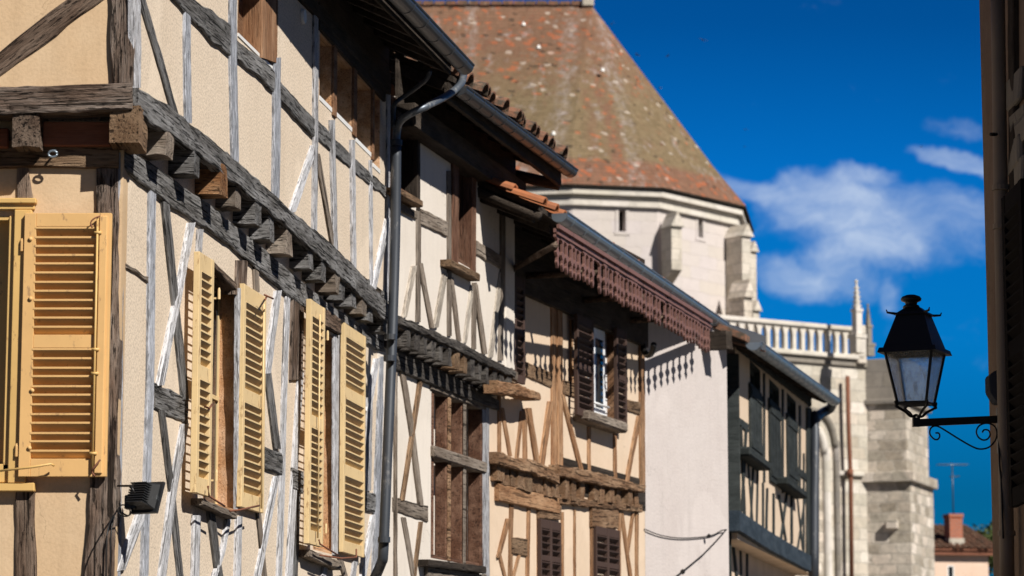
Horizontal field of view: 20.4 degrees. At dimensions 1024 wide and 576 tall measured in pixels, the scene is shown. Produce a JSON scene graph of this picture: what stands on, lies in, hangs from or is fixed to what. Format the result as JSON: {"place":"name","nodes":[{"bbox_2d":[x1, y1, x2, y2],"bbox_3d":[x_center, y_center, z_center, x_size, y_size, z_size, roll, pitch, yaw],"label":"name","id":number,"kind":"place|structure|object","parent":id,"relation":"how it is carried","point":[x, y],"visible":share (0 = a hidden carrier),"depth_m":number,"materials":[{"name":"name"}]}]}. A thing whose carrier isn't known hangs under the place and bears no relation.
{"place":"outdoors","nodes":[
{"label":"outdoors","id":0,"kind":"place"},
{"bbox_2d":[416,0,937,575],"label":"church","id":1,"kind":"structure","parent":0,"point":[652,188],"depth_m":76.68,"materials":[{"name":"stone"}]},
{"bbox_2d":[614,207,629,234],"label":"window","id":2,"kind":"structure","parent":1,"relation":"in","point":[618,215],"depth_m":76.37,"materials":[{"name":"stone"}]},
{"bbox_2d":[695,217,705,241],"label":"window","id":3,"kind":"structure","parent":1,"relation":"in","point":[703,239],"depth_m":78.00,"materials":[{"name":"stone"}]},
{"bbox_2d":[819,427,823,575],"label":"window","id":4,"kind":"structure","parent":1,"relation":"in","point":[821,551],"depth_m":73.41,"materials":[{"name":"stone"}]},
{"bbox_2d":[415,0,992,575],"label":"sky","id":5,"kind":"structure","parent":0,"point":[836,102],"materials":[{"name":"blue"}]},
{"bbox_2d":[934,514,992,575],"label":"plastered house","id":6,"kind":"structure","parent":0,"point":[961,548],"depth_m":96.03,"materials":[{"name":"beige paint"}]},
{"bbox_2d":[947,565,953,575],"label":"window","id":7,"kind":"structure","parent":6,"relation":"in","point":[950,568],"depth_m":95.91,"materials":[{"name":"white paint"}]},
{"bbox_2d":[937,464,968,513],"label":"antenna","id":8,"kind":"object","parent":6,"relation":"on","point":[952,476],"visible":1,"depth_m":96.75,"materials":[{"name":"metal"}]},
{"bbox_2d":[979,0,1023,575],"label":"plastered house","id":9,"kind":"structure","parent":0,"point":[1002,49],"depth_m":15.53,"materials":[{"name":"paint"}]},
{"bbox_2d":[877,294,997,453],"bbox_3d":[2.395,0.475,15.957,0.633,0.900,0.364,-3,-9,20],"label":"wall lantern","id":10,"kind":"object","parent":9,"relation":"attached to","point":[913,333],"depth_m":15.95,"materials":[{"name":"metal"}]},
{"bbox_2d":[985,370,996,404],"bbox_3d":[2.703,0.552,15.795,0.125,0.184,0.160,0,-8,0],"label":"alarm box","id":11,"kind":"object","parent":9,"relation":"attached to","point":[991,386],"visible":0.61,"depth_m":15.73,"materials":[{"name":"grey plastic"}]},
{"label":"ground","id":12,"kind":"structure","parent":0,"visible":0},
{"bbox_2d":[0,0,474,575],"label":"timber framed house","id":13,"kind":"structure","parent":12,"relation":"on","point":[198,266],"depth_m":15.57,"materials":[{"name":"paint"}]},
{"bbox_2d":[0,198,36,491],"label":"window","id":14,"kind":"structure","parent":13,"relation":"in","point":[11,227],"depth_m":14.11,"materials":[{"name":"paint"}]},
{"bbox_2d":[47,149,57,157],"bbox_3d":[-2.285,-0.669,14.169,0.055,0.053,0.048,0,-8,0],"label":"ring bolt","id":15,"kind":"object","parent":13,"relation":"attached to","point":[50,151],"visible":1,"depth_m":14.15,"materials":[{"name":"metal"}]},
{"bbox_2d":[105,481,164,575],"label":"floodlight","id":16,"kind":"object","parent":13,"relation":"attached to","point":[145,497],"visible":1,"depth_m":13.97,"materials":[{"name":"black plastic"}]},
{"bbox_2d":[203,275,235,512],"bbox_3d":[-1.740,0.599,16.272,0.158,1.325,0.783,-1,-9,8],"label":"window","id":17,"kind":"structure","parent":13,"relation":"in","point":[222,450],"depth_m":16.61,"materials":[{"name":"brown wood"}]},
{"bbox_2d":[237,0,277,68],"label":"window","id":18,"kind":"structure","parent":13,"relation":"in","point":[240,2],"depth_m":16.84,"materials":[{"name":"brown wood"}]},
{"bbox_2d":[300,9,306,23],"bbox_3d":[-1.324,-1.726,18.080,0.020,0.100,0.100,-1,-9,8],"label":"wall vent","id":19,"kind":"object","parent":13,"relation":"attached to","point":[303,14],"depth_m":18.05,"materials":[{"name":"grey metal"}]},
{"bbox_2d":[313,331,331,553],"bbox_3d":[-1.337,1.025,19.041,0.158,1.483,0.650,-1,-9,8],"label":"window","id":20,"kind":"structure","parent":13,"relation":"in","point":[327,499],"depth_m":19.32,"materials":[{"name":"brown wood"}]},
{"bbox_2d":[319,33,331,111],"bbox_3d":[-1.312,-1.428,18.793,0.174,0.467,0.404,-1,-9,8],"label":"window","id":21,"kind":"structure","parent":13,"relation":"in","point":[325,53],"depth_m":18.96,"materials":[{"name":"brown wood"}]},
{"bbox_2d":[337,52,351,131],"bbox_3d":[-1.227,-1.344,19.373,0.174,0.463,0.573,-1,-9,8],"label":"window","id":22,"kind":"structure","parent":13,"relation":"in","point":[344,70],"depth_m":19.63,"materials":[{"name":"brown wood"}]},
{"bbox_2d":[355,74,370,156],"bbox_3d":[-1.130,-1.224,20.042,0.174,0.505,0.577,-1,-9,8],"label":"window","id":23,"kind":"structure","parent":13,"relation":"in","point":[363,139],"depth_m":20.30,"materials":[{"name":"brown wood"}]},
{"bbox_2d":[372,94,379,173],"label":"window","id":24,"kind":"structure","parent":13,"relation":"in","point":[376,163],"depth_m":20.62,"materials":[{"name":"brown wood"}]},
{"bbox_2d":[377,49,577,575],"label":"timber framed house","id":25,"kind":"structure","parent":12,"relation":"on","point":[455,365],"depth_m":22.48,"materials":[{"name":"beige paint"}]},
{"bbox_2d":[390,95,409,193],"bbox_3d":[-0.881,-1.033,21.393,0.178,0.687,0.744,-2,-9,14],"label":"window","id":26,"kind":"structure","parent":25,"relation":"in","point":[393,98],"depth_m":21.03,"materials":[{"name":"brown wood"}]},
{"bbox_2d":[429,385,486,565],"bbox_3d":[-0.566,1.486,22.995,0.337,1.474,1.666,-2,-9,14],"label":"window","id":27,"kind":"structure","parent":25,"relation":"in","point":[452,463],"depth_m":23.07,"materials":[{"name":"brown wood"}]},
{"bbox_2d":[459,259,469,267],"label":"window","id":28,"kind":"structure","parent":25,"relation":"in","point":[460,261],"depth_m":22.87,"materials":[{"name":"brown wood"}]},
{"bbox_2d":[477,177,729,575],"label":"timber framed house","id":29,"kind":"structure","parent":12,"relation":"on","point":[567,489],"depth_m":25.88,"materials":[{"name":"beige paint"}]},
{"bbox_2d":[587,327,613,417],"bbox_3d":[0.806,0.822,27.147,0.172,0.924,0.980,-3,-9,18],"label":"window","id":30,"kind":"structure","parent":29,"relation":"in","point":[603,341],"depth_m":27.28,"materials":[{"name":"white wood"}]},
{"bbox_2d":[644,529,725,538],"bbox_3d":[1.794,2.490,29.035,0.068,0.150,1.719,-5,-10,32],"label":"wire","id":31,"kind":"object","parent":29,"relation":"attached to","point":[708,536],"visible":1,"depth_m":29.08,"materials":[{"name":"metal"}]},
{"bbox_2d":[645,311,765,575],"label":"plastered house","id":32,"kind":"structure","parent":12,"relation":"on","point":[686,455],"depth_m":29.24,"materials":[{"name":"grey paint"}]},
{"bbox_2d":[676,529,726,575],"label":"wire","id":33,"kind":"object","parent":32,"relation":"attached to","point":[682,571],"visible":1,"depth_m":29.23,"materials":[{"name":"metal"}]},
{"bbox_2d":[713,324,840,575],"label":"timber framed house","id":34,"kind":"structure","parent":12,"relation":"on","point":[773,420],"depth_m":34.33,"materials":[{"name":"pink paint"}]},
{"bbox_2d":[750,361,759,390],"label":"window","id":35,"kind":"structure","parent":34,"relation":"in","point":[754,371],"depth_m":33.56,"materials":[{"name":"black glass"}]},
{"bbox_2d":[769,379,778,405],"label":"window","id":36,"kind":"structure","parent":34,"relation":"in","point":[773,389],"depth_m":35.60,"materials":[{"name":"black glass"}]},
{"bbox_2d":[787,393,795,420],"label":"window","id":37,"kind":"structure","parent":34,"relation":"in","point":[791,403],"depth_m":37.64,"materials":[{"name":"black glass"}]},
{"bbox_2d":[972,521,992,575],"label":"tree","id":38,"kind":"object","parent":12,"relation":"on","point":[988,535],"visible":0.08,"depth_m":103.18,"materials":[{"name":"green plant"}]}
]}

